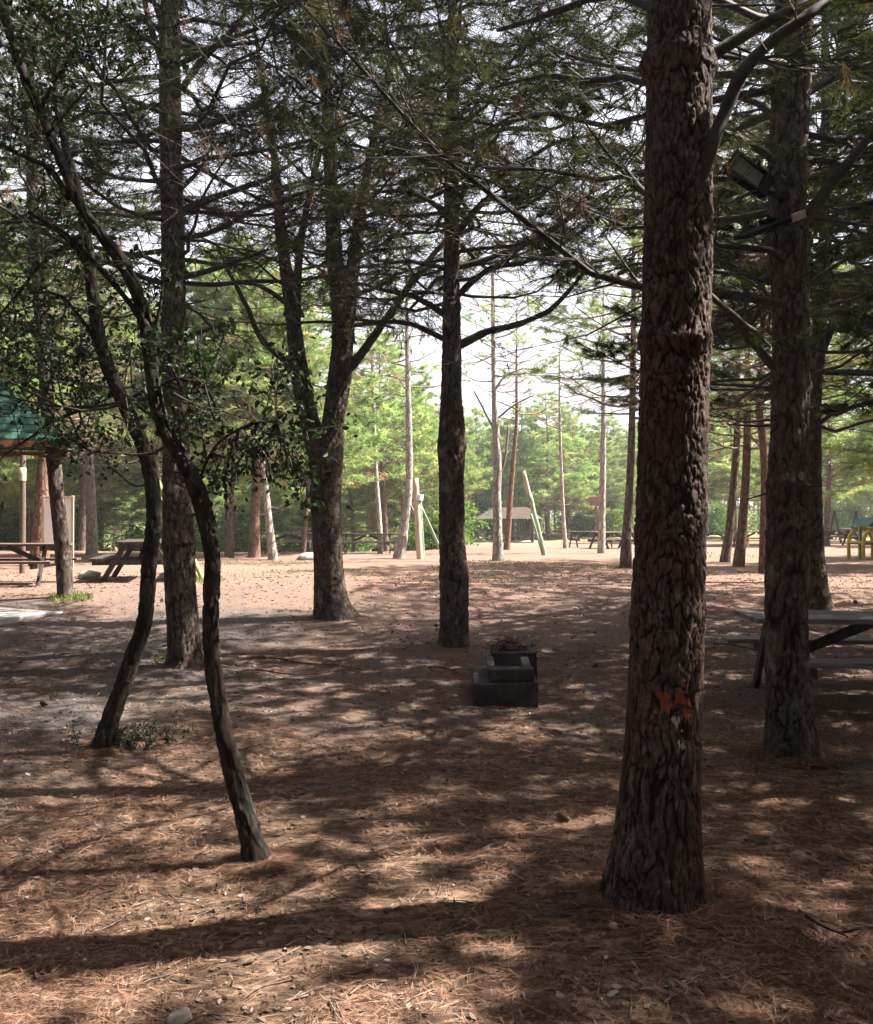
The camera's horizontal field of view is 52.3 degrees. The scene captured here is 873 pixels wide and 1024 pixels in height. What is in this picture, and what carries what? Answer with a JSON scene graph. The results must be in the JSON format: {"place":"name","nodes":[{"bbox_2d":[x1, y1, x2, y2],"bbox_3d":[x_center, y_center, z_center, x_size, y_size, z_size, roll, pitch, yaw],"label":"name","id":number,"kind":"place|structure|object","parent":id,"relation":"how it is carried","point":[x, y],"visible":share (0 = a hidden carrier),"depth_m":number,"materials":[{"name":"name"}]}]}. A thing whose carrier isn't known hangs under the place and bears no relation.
{"place":"outdoors","nodes":[
{"label":"outdoors","id":0,"kind":"place"},
{"bbox_2d":[0,523,872,1023],"bbox_3d":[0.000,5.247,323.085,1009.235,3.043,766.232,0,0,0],"label":"ground","id":1,"kind":"structure","parent":0,"point":[386,565],"depth_m":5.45,"materials":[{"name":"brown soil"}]},
{"bbox_2d":[19,450,25,573],"bbox_3d":[-9.552,-0.240,20.503,0.160,3.801,0.160,0,0,0],"label":"wooden post","id":2,"kind":"object","parent":1,"relation":"on","point":[22,474],"visible":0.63,"depth_m":20.45,"materials":[{"name":"brown wood"}]},
{"bbox_2d":[0,510,50,550],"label":"shrub","id":3,"kind":"object","parent":1,"relation":"on","point":[13,523],"visible":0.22,"depth_m":40.47,"materials":[{"name":"green plant"}]},
{"bbox_2d":[0,608,62,625],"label":"concrete slab","id":4,"kind":"structure","parent":1,"relation":"on","point":[9,615],"depth_m":12.73,"materials":[{"name":"grey concrete"}]},
{"bbox_2d":[0,379,68,457],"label":"shelter","id":5,"kind":"object","parent":4,"relation":"on","point":[8,436],"visible":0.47,"depth_m":13.07,"materials":[{"name":"green metal"}]},
{"bbox_2d":[0,327,72,508],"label":"pine tree","id":6,"kind":"object","parent":1,"relation":"on","point":[6,470],"visible":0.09,"depth_m":27.99,"materials":[{"name":"green plant"}]},
{"bbox_2d":[0,543,80,586],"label":"picnic table","id":7,"kind":"object","parent":1,"relation":"on","point":[41,563],"visible":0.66,"depth_m":16.89,"materials":[{"name":"brown wood"}]},
{"bbox_2d":[0,198,89,458],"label":"pine tree","id":8,"kind":"object","parent":1,"relation":"on","point":[30,335],"visible":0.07,"depth_m":21.90,"materials":[{"name":"green plant"}]},
{"bbox_2d":[0,167,93,412],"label":"pine tree","id":9,"kind":"object","parent":1,"relation":"on","point":[56,385],"visible":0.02,"depth_m":24.58,"materials":[{"name":"green plant"}]},
{"bbox_2d":[0,404,105,550],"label":"pine tree","id":10,"kind":"object","parent":1,"relation":"on","point":[68,491],"visible":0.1,"depth_m":38.47,"materials":[{"name":"green plant"}]},
{"bbox_2d":[40,496,73,567],"bbox_3d":[-9.744,0.612,22.862,0.839,2.069,0.082,0,0,-4],"label":"notice board","id":11,"kind":"object","parent":1,"relation":"on","point":[47,533],"visible":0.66,"depth_m":22.86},
{"bbox_2d":[0,180,149,565],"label":"pine tree","id":12,"kind":"object","parent":1,"relation":"on","point":[42,489],"visible":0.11,"depth_m":23.84,"materials":[{"name":"green plant"}]},
{"bbox_2d":[3,348,150,544],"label":"pine tree","id":13,"kind":"object","parent":1,"relation":"on","point":[100,488],"visible":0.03,"depth_m":40.19,"materials":[{"name":"green plant"}]},
{"bbox_2d":[4,262,159,550],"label":"pine tree","id":14,"kind":"object","parent":1,"relation":"on","point":[82,539],"visible":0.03,"depth_m":36.89,"materials":[{"name":"green plant"}]},
{"bbox_2d":[52,509,123,550],"bbox_3d":[-16.649,1.193,39.749,5.116,2.684,4.333,0,-1,35],"label":"shrub","id":15,"kind":"object","parent":1,"relation":"on","point":[76,528],"visible":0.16,"depth_m":39.92,"materials":[{"name":"green plant"}]},
{"bbox_2d":[15,261,161,554],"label":"pine tree","id":16,"kind":"object","parent":1,"relation":"on","point":[91,525],"visible":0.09,"depth_m":30.79,"materials":[{"name":"green plant"}]},
{"bbox_2d":[0,0,209,751],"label":"oak tree","id":17,"kind":"object","parent":1,"relation":"on","point":[113,710],"visible":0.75,"depth_m":5.97,"materials":[{"name":"green plant"}]},
{"bbox_2d":[62,451,162,550],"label":"pine tree","id":18,"kind":"object","parent":1,"relation":"on","point":[114,504],"visible":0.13,"depth_m":45.13,"materials":[{"name":"green plant"}]},
{"bbox_2d":[101,523,144,551],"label":"shrub","id":19,"kind":"object","parent":1,"relation":"on","point":[131,535],"visible":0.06,"depth_m":45.22,"materials":[{"name":"green plant"}]},
{"bbox_2d":[89,539,163,582],"bbox_3d":[-6.160,1.030,18.693,1.817,0.886,2.449,0,0,-13],"label":"picnic table","id":20,"kind":"object","parent":1,"relation":"on","point":[112,561],"visible":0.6,"depth_m":17.80,"materials":[{"name":"brown wood"}]},
{"bbox_2d":[66,714,195,753],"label":"oak sprouts","id":21,"kind":"object","parent":1,"relation":"on","point":[136,736],"visible":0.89,"depth_m":6.08,"materials":[{"name":"green plant"}]},
{"bbox_2d":[0,0,273,597],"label":"leaning pine tree","id":22,"kind":"object","parent":1,"relation":"on","point":[64,570],"visible":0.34,"depth_m":14.49,"materials":[{"name":"green plant"}]},
{"bbox_2d":[71,306,239,548],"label":"pine tree","id":23,"kind":"object","parent":1,"relation":"on","point":[141,479],"visible":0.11,"depth_m":40.19,"materials":[{"name":"green plant"}]},
{"bbox_2d":[94,410,223,525],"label":"pine tree","id":24,"kind":"object","parent":1,"relation":"on","point":[138,494],"visible":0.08,"depth_m":42.86,"materials":[{"name":"green plant"}]},
{"bbox_2d":[0,0,357,864],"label":"oak tree","id":25,"kind":"object","parent":1,"relation":"on","point":[252,840],"visible":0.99,"depth_m":4.10,"materials":[{"name":"green plant"}]},
{"bbox_2d":[166,1007,191,1023],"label":"stone","id":26,"kind":"object","parent":1,"relation":"on","point":[182,1016],"visible":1,"depth_m":2.79,"materials":[{"name":"grey stone"}]},
{"bbox_2d":[115,243,323,556],"bbox_3d":[-7.320,-3.721,30.005,7.209,11.185,7.798,0,0,0],"label":"pine tree","id":27,"kind":"object","parent":1,"relation":"on","point":[189,268],"visible":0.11,"depth_m":29.06,"materials":[{"name":"green plant"}]},
{"bbox_2d":[126,230,325,557],"bbox_3d":[-6.955,-3.710,29.376,7.087,11.135,6.959,0,0,21],"label":"pine tree","id":28,"kind":"object","parent":1,"relation":"on","point":[305,329],"visible":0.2,"depth_m":28.01,"materials":[{"name":"green plant"}]},
{"bbox_2d":[0,0,475,669],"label":"pine tree","id":29,"kind":"object","parent":1,"relation":"on","point":[178,548],"visible":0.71,"depth_m":9.21,"materials":[{"name":"green plant"}]},
{"bbox_2d":[194,503,282,552],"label":"shrub","id":30,"kind":"object","parent":1,"relation":"on","point":[241,533],"visible":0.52,"depth_m":40.84,"materials":[{"name":"green plant"}]},
{"bbox_2d":[151,224,331,559],"bbox_3d":[-5.911,-3.634,28.403,6.025,10.954,6.264,0,0,24],"label":"pine tree","id":31,"kind":"object","parent":1,"relation":"on","point":[272,548],"visible":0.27,"depth_m":27.80,"materials":[{"name":"green plant"}]},
{"bbox_2d":[193,437,309,550],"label":"pine tree","id":32,"kind":"object","parent":1,"relation":"on","point":[237,502],"visible":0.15,"depth_m":41.15,"materials":[{"name":"green plant"}]},
{"bbox_2d":[218,445,310,523],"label":"pine tree","id":33,"kind":"object","parent":1,"relation":"on","point":[273,515],"visible":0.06,"depth_m":44.67,"materials":[{"name":"green plant"}]},
{"bbox_2d":[197,242,353,557],"bbox_3d":[-5.977,-3.660,29.222,6.403,11.034,5.494,0,0,0],"label":"pine tree","id":34,"kind":"object","parent":1,"relation":"on","point":[254,539],"visible":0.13,"depth_m":29.14,"materials":[{"name":"green plant"}]},
{"bbox_2d":[260,533,311,553],"bbox_3d":[-5.582,1.194,33.632,2.222,0.805,1.652,0,0,-6],"label":"picnic table","id":35,"kind":"object","parent":1,"relation":"on","point":[308,542],"visible":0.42,"depth_m":33.26,"materials":[{"name":"brown wood"}]},
{"bbox_2d":[236,661,354,674],"bbox_3d":[-1.426,1.596,9.059,1.190,0.112,0.654,0,0,0],"label":"fallen branch","id":36,"kind":"object","parent":1,"relation":"on","point":[258,668],"visible":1,"depth_m":9.04,"materials":[{"name":"brown wood"}]},
{"bbox_2d":[238,647,362,669],"bbox_3d":[-1.365,1.589,9.718,1.649,0.150,0.559,0,-1,29],"label":"fallen branch","id":37,"kind":"object","parent":1,"relation":"on","point":[266,655],"visible":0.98,"depth_m":9.80,"materials":[{"name":"brown wood"}]},
{"bbox_2d":[199,261,417,552],"bbox_3d":[-4.879,-3.641,32.491,7.487,11.132,7.552,0,0,-26],"label":"pine tree","id":38,"kind":"object","parent":1,"relation":"on","point":[356,459],"visible":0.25,"depth_m":32.22,"materials":[{"name":"green plant"}]},
{"bbox_2d":[240,400,376,551],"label":"pine tree","id":39,"kind":"object","parent":1,"relation":"on","point":[284,527],"visible":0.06,"depth_m":46.63,"materials":[{"name":"green plant"}]},
{"bbox_2d":[124,0,498,620],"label":"forked pine tree","id":40,"kind":"object","parent":1,"relation":"on","point":[331,601],"visible":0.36,"depth_m":12.75,"materials":[{"name":"green plant"}]},
{"bbox_2d":[289,400,413,551],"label":"pine tree","id":41,"kind":"object","parent":1,"relation":"on","point":[360,515],"visible":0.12,"depth_m":44.29,"materials":[{"name":"green plant"}]},
{"bbox_2d":[342,533,396,553],"bbox_3d":[-2.561,1.202,33.152,2.210,0.804,1.652,0,0,-3],"label":"picnic table","id":42,"kind":"object","parent":1,"relation":"on","point":[346,542],"visible":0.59,"depth_m":33.02,"materials":[{"name":"brown wood"}]},
{"bbox_2d":[342,446,413,551],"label":"pine tree","id":43,"kind":"object","parent":1,"relation":"on","point":[397,513],"visible":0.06,"depth_m":52.13,"materials":[{"name":"green plant"}]},
{"bbox_2d":[317,329,440,550],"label":"pine tree","id":44,"kind":"object","parent":1,"relation":"on","point":[420,453],"visible":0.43,"depth_m":39.55,"materials":[{"name":"green plant"}]},
{"bbox_2d":[346,276,425,553],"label":"pine tree","id":45,"kind":"object","parent":1,"relation":"on","point":[380,548],"visible":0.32,"depth_m":33.10,"materials":[{"name":"green plant"}]},
{"bbox_2d":[344,377,465,515],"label":"pine tree","id":46,"kind":"object","parent":1,"relation":"on","point":[430,472],"visible":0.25,"depth_m":43.44,"materials":[{"name":"green plant"}]},
{"bbox_2d":[355,234,473,558],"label":"pine tree","id":47,"kind":"object","parent":1,"relation":"on","point":[400,548],"visible":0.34,"depth_m":28.53,"materials":[{"name":"green plant"}]},
{"bbox_2d":[187,0,646,647],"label":"pine tree","id":48,"kind":"object","parent":1,"relation":"on","point":[453,566],"visible":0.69,"depth_m":10.53,"materials":[{"name":"green plant"}]},
{"bbox_2d":[412,478,438,558],"bbox_3d":[-0.220,0.230,28.658,0.327,2.604,1.412,0,-1,41],"label":"upright log post","id":49,"kind":"object","parent":1,"relation":"on","point":[419,511],"visible":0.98,"depth_m":28.17,"materials":[{"name":"beige wood"}]},
{"bbox_2d":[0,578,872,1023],"bbox_3d":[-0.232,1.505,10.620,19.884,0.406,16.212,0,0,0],"label":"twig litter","id":50,"kind":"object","parent":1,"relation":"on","point":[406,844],"visible":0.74,"depth_m":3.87,"materials":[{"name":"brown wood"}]},
{"bbox_2d":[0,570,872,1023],"bbox_3d":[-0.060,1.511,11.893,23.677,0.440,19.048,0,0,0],"label":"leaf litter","id":51,"kind":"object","parent":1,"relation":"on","point":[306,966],"visible":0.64,"depth_m":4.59,"materials":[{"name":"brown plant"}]},
{"bbox_2d":[408,513,466,549],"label":"shrub","id":52,"kind":"object","parent":1,"relation":"on","point":[430,544],"visible":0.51,"depth_m":40.88,"materials":[{"name":"green plant"}]},
{"bbox_2d":[407,510,478,550],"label":"shrub","id":53,"kind":"object","parent":1,"relation":"on","point":[428,513],"visible":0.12,"depth_m":45.06,"materials":[{"name":"green plant"}]},
{"bbox_2d":[393,393,493,516],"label":"pine tree","id":54,"kind":"object","parent":1,"relation":"on","point":[471,476],"visible":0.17,"depth_m":51.58,"materials":[{"name":"green plant"}]},
{"bbox_2d":[398,489,503,549],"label":"shrub","id":55,"kind":"object","parent":1,"relation":"on","point":[470,528],"visible":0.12,"depth_m":48.58,"materials":[{"name":"green plant"}]},
{"bbox_2d":[47,552,870,662],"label":"grass","id":56,"kind":"structure","parent":1,"relation":"on","point":[78,598],"depth_m":19.90,"materials":[{"name":"green plant"}]},
{"bbox_2d":[104,438,869,551],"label":"wood","id":57,"kind":"object","parent":1,"relation":"on","point":[750,510],"visible":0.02,"depth_m":112.64,"materials":[{"name":"green plant"}]},
{"bbox_2d":[464,409,516,539],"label":"pine tree","id":58,"kind":"object","parent":1,"relation":"on","point":[482,432],"visible":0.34,"depth_m":67.47,"materials":[{"name":"green plant"}]},
{"bbox_2d":[464,497,517,538],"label":"shrub","id":59,"kind":"object","parent":1,"relation":"on","point":[482,509],"visible":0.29,"depth_m":69.85,"materials":[{"name":"green plant"}]},
{"bbox_2d":[430,210,559,560],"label":"pine tree","id":60,"kind":"object","parent":1,"relation":"on","point":[497,549],"visible":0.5,"depth_m":26.86,"materials":[{"name":"green plant"}]},
{"bbox_2d":[472,645,537,707],"bbox_3d":[0.658,1.530,8.387,0.649,0.396,1.768,0,0,2],"label":"fire pit","id":61,"kind":"object","parent":1,"relation":"on","point":[507,679],"visible":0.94,"depth_m":7.53,"materials":[{"name":"concrete"}]},
{"bbox_2d":[481,632,537,653],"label":"dry sticks","id":62,"kind":"object","parent":61,"relation":"on","point":[506,645],"visible":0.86,"depth_m":8.96,"materials":[{"name":"wood"}]},
{"bbox_2d":[473,507,541,542],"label":"pavilion","id":63,"kind":"structure","parent":1,"relation":"on","point":[521,512],"depth_m":60.72,"materials":[{"name":"beige wood"}]},
{"bbox_2d":[463,290,554,549],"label":"pine tree","id":64,"kind":"object","parent":1,"relation":"on","point":[507,540],"visible":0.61,"depth_m":35.83,"materials":[{"name":"green plant"}]},
{"bbox_2d":[473,405,564,539],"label":"pine tree","id":65,"kind":"object","parent":1,"relation":"on","point":[520,451],"visible":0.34,"depth_m":67.79,"materials":[{"name":"green plant"}]},
{"bbox_2d":[189,0,872,762],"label":"pine tree","id":66,"kind":"object","parent":1,"relation":"on","point":[789,712],"visible":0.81,"depth_m":5.76,"materials":[{"name":"green plant"}]},
{"bbox_2d":[723,150,789,200],"bbox_3d":[2.040,-2.075,5.626,0.522,0.217,0.196,29,-7,-13],"label":"floodlight","id":67,"kind":"object","parent":66,"relation":"attached to","point":[758,176],"visible":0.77,"depth_m":5.52,"materials":[{"name":"black metal"}]},
{"bbox_2d":[734,209,807,243],"bbox_3d":[2.112,-1.691,5.632,0.426,0.366,0.296,-21,17,-6],"label":"floodlight","id":68,"kind":"object","parent":66,"relation":"attached to","point":[770,224],"visible":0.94,"depth_m":5.48,"materials":[{"name":"black metal"}]},
{"bbox_2d":[502,430,559,537],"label":"pine tree","id":69,"kind":"object","parent":1,"relation":"on","point":[524,495],"visible":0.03,"depth_m":75.74,"materials":[{"name":"green plant"}]},
{"bbox_2d":[521,471,546,554],"bbox_3d":[3.405,0.061,30.850,0.897,3.009,0.336,0,0,0],"label":"leaning pole","id":70,"kind":"object","parent":1,"relation":"on","point":[535,523],"visible":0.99,"depth_m":30.85,"materials":[{"name":"wood"}]},
{"bbox_2d":[501,389,599,539],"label":"pine tree","id":71,"kind":"object","parent":1,"relation":"on","point":[571,479],"visible":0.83,"depth_m":65.45,"materials":[{"name":"green plant"}]},
{"bbox_2d":[526,313,600,547],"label":"pine tree","id":72,"kind":"object","parent":1,"relation":"on","point":[564,533],"visible":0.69,"depth_m":39.06,"materials":[{"name":"green plant"}]},
{"bbox_2d":[524,411,607,532],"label":"pine tree","id":73,"kind":"object","parent":1,"relation":"on","point":[566,511],"visible":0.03,"depth_m":74.38,"materials":[{"name":"green plant"}]},
{"bbox_2d":[530,414,608,538],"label":"pine tree","id":74,"kind":"object","parent":1,"relation":"on","point":[592,455],"visible":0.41,"depth_m":69.19,"materials":[{"name":"green plant"}]},
{"bbox_2d":[554,512,588,535],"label":"shrub","id":75,"kind":"object","parent":1,"relation":"on","point":[575,526],"visible":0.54,"depth_m":81.70,"materials":[{"name":"green plant"}]},
{"bbox_2d":[560,268,636,553],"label":"pine tree","id":76,"kind":"object","parent":1,"relation":"on","point":[601,548],"visible":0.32,"depth_m":33.09,"materials":[{"name":"green plant"}]},
{"bbox_2d":[569,430,636,513],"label":"pine tree","id":77,"kind":"object","parent":1,"relation":"on","point":[621,477],"visible":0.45,"depth_m":70.48,"materials":[{"name":"green plant"}]},
{"bbox_2d":[571,496,635,536],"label":"shrub","id":78,"kind":"object","parent":1,"relation":"on","point":[610,518],"visible":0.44,"depth_m":71.88,"materials":[{"name":"green plant"}]},
{"bbox_2d":[574,414,637,503],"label":"pine tree","id":79,"kind":"object","parent":1,"relation":"on","point":[612,422],"visible":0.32,"depth_m":73.54,"materials":[{"name":"green plant"}]},
{"bbox_2d":[582,532,633,548],"bbox_3d":[7.783,1.268,39.013,2.222,0.805,1.652,0,-1,-29],"label":"picnic table","id":80,"kind":"object","parent":1,"relation":"on","point":[607,539],"visible":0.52,"depth_m":38.93,"materials":[{"name":"brown wood"}]},
{"bbox_2d":[352,0,872,923],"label":"pine tree","id":81,"kind":"object","parent":1,"relation":"on","point":[654,862],"visible":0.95,"depth_m":3.54,"materials":[{"name":"brown plant"}]},
{"bbox_2d":[501,154,755,567],"bbox_3d":[5.318,-3.756,22.945,6.321,10.971,5.441,0,-1,29],"label":"pine tree","id":82,"kind":"object","parent":1,"relation":"on","point":[626,555],"visible":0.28,"depth_m":22.81,"materials":[{"name":"green plant"}]},
{"bbox_2d":[495,1,872,420],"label":"pine tree","id":83,"kind":"object","parent":1,"relation":"on","point":[855,201],"visible":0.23,"depth_m":9.50,"materials":[{"name":"green plant"}]},
{"bbox_2d":[566,0,872,609],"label":"pine tree","id":84,"kind":"object","parent":1,"relation":"on","point":[819,595],"visible":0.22,"depth_m":13.68,"materials":[{"name":"green plant"}]},
{"bbox_2d":[708,428,737,499],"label":"pine tree","id":85,"kind":"object","parent":1,"relation":"on","point":[714,486],"visible":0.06,"depth_m":59.53,"materials":[{"name":"green plant"}]},
{"bbox_2d":[591,63,872,431],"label":"pine tree","id":86,"kind":"object","parent":1,"relation":"on","point":[716,375],"visible":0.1,"depth_m":17.56,"materials":[{"name":"green plant"}]},
{"bbox_2d":[708,503,755,534],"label":"shrub","id":87,"kind":"object","parent":1,"relation":"on","point":[719,514],"visible":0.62,"depth_m":77.63,"materials":[{"name":"green plant"}]},
{"bbox_2d":[707,366,757,481],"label":"pine tree","id":88,"kind":"object","parent":1,"relation":"on","point":[723,469],"visible":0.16,"depth_m":54.65,"materials":[{"name":"green plant"}]},
{"bbox_2d":[708,391,769,537],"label":"pine tree","id":89,"kind":"object","parent":1,"relation":"on","point":[757,491],"visible":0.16,"depth_m":60.50,"materials":[{"name":"green plant"}]},
{"bbox_2d":[636,224,850,562],"bbox_3d":[9.068,-3.667,26.120,6.264,10.938,6.025,0,-1,-43],"label":"pine tree","id":90,"kind":"object","parent":1,"relation":"on","point":[726,549],"visible":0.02,"depth_m":26.21,"materials":[{"name":"green plant"}]},
{"bbox_2d":[636,193,871,566],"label":"pine tree","id":91,"kind":"object","parent":1,"relation":"on","point":[740,543],"visible":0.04,"depth_m":24.25,"materials":[{"name":"green plant"}]},
{"bbox_2d":[709,130,869,572],"bbox_3d":[7.773,-3.779,20.765,5.501,10.930,6.412,0,0,0],"label":"pine tree","id":92,"kind":"object","parent":1,"relation":"on","point":[763,443],"visible":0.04,"depth_m":20.72,"materials":[{"name":"green plant"}]},
{"bbox_2d":[711,0,872,370],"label":"pine tree","id":93,"kind":"object","parent":1,"relation":"on","point":[868,325],"visible":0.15,"depth_m":10.24,"materials":[{"name":"green plant"}]},
{"bbox_2d":[721,610,872,687],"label":"picnic table","id":94,"kind":"object","parent":1,"relation":"on","point":[858,621],"visible":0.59,"depth_m":7.86,"materials":[{"name":"grey wood"}]},
{"bbox_2d":[737,395,872,507],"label":"pine tree","id":95,"kind":"object","parent":1,"relation":"on","point":[839,496],"visible":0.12,"depth_m":47.10,"materials":[{"name":"green plant"}]},
{"bbox_2d":[756,340,872,544],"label":"pine tree","id":96,"kind":"object","parent":1,"relation":"on","point":[827,464],"visible":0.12,"depth_m":43.89,"materials":[{"name":"green plant"}]},
{"bbox_2d":[804,913,863,936],"bbox_3d":[1.505,1.564,3.366,0.052,0.044,0.220,0,-1,-33],"label":"fallen branch","id":97,"kind":"object","parent":1,"relation":"on","point":[814,920],"visible":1,"depth_m":3.38,"materials":[{"name":"wood"}]},
{"bbox_2d":[809,77,872,305],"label":"pine tree","id":98,"kind":"object","parent":1,"relation":"on","point":[866,191],"visible":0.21,"depth_m":10.54,"materials":[{"name":"green plant"}]},
{"bbox_2d":[810,57,872,409],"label":"pine tree","id":99,"kind":"object","parent":1,"relation":"on","point":[846,251],"visible":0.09,"depth_m":12.60,"materials":[{"name":"green plant"}]},
{"bbox_2d":[824,530,862,545],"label":"picnic table","id":100,"kind":"object","parent":1,"relation":"on","point":[844,537],"visible":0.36,"depth_m":43.66,"materials":[{"name":"grey wood"}]},
{"bbox_2d":[821,302,872,475],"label":"pine tree","id":101,"kind":"object","parent":1,"relation":"on","point":[856,459],"visible":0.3,"depth_m":24.18,"materials":[{"name":"green plant"}]},
{"bbox_2d":[836,440,872,515],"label":"pine tree","id":102,"kind":"object","parent":1,"relation":"on","point":[863,504],"visible":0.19,"depth_m":76.13,"materials":[{"name":"green plant"}]},
{"bbox_2d":[847,518,872,559],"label":"climbing frame","id":103,"kind":"object","parent":1,"relation":"on","point":[861,542],"visible":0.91,"depth_m":28.55,"materials":[{"name":"yellow paint"}]},
{"bbox_2d":[0,0,872,518],"label":"sky","id":104,"kind":"structure","parent":0,"point":[469,399],"materials":[{"name":"white"}]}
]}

